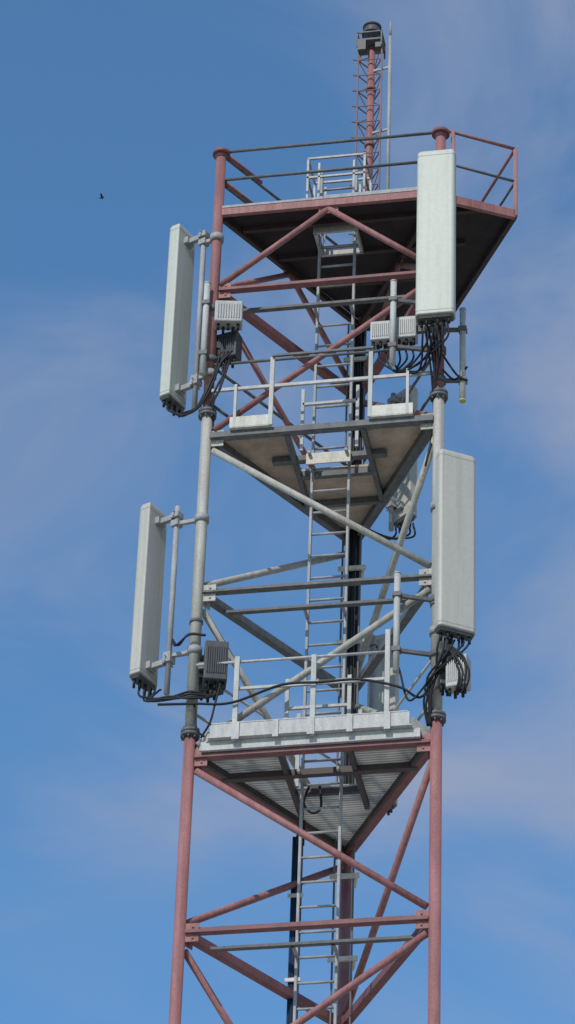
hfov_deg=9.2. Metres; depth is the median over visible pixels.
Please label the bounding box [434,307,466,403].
antenna mounting pole
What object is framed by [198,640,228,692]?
remote radio unit
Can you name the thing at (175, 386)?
cell panel antenna
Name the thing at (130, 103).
sky
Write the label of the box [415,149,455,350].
cell panel antenna
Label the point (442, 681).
remote radio unit
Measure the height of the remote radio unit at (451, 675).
0.488 m
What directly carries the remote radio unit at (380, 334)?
attached to the telecom lattice tower
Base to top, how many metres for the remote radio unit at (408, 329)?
0.408 m
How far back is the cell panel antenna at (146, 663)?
37.02 m
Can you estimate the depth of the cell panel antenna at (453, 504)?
36.19 m
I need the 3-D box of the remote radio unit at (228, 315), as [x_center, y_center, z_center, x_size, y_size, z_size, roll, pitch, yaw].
[-0.665,-2.124,38.777,0.372,0.408,0.245,-4,-36,9]
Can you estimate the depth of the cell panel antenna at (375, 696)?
38.71 m
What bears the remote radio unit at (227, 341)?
attached to the telecom lattice tower
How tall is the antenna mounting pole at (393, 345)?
1.135 m
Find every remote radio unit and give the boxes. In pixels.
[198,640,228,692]
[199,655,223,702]
[214,300,242,333]
[216,330,241,367]
[370,320,389,349]
[396,316,431,345]
[438,649,450,695]
[446,653,470,698]
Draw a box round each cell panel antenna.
[129,502,208,695]
[159,224,223,417]
[343,634,399,815]
[365,385,417,532]
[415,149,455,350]
[429,449,474,649]
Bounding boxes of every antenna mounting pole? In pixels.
[199,281,217,375]
[388,279,445,366]
[391,571,440,673]
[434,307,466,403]
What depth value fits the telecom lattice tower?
37.59 m
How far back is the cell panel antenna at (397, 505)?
40.06 m
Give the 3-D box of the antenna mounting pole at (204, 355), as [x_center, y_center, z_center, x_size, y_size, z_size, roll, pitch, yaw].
[-0.841,-1.952,38.758,0.173,1.255,0.253,-4,-36,9]
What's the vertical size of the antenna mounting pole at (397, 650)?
1.195 m
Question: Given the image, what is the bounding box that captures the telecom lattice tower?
[137,21,517,1023]
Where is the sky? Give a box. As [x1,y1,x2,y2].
[0,0,574,1023]

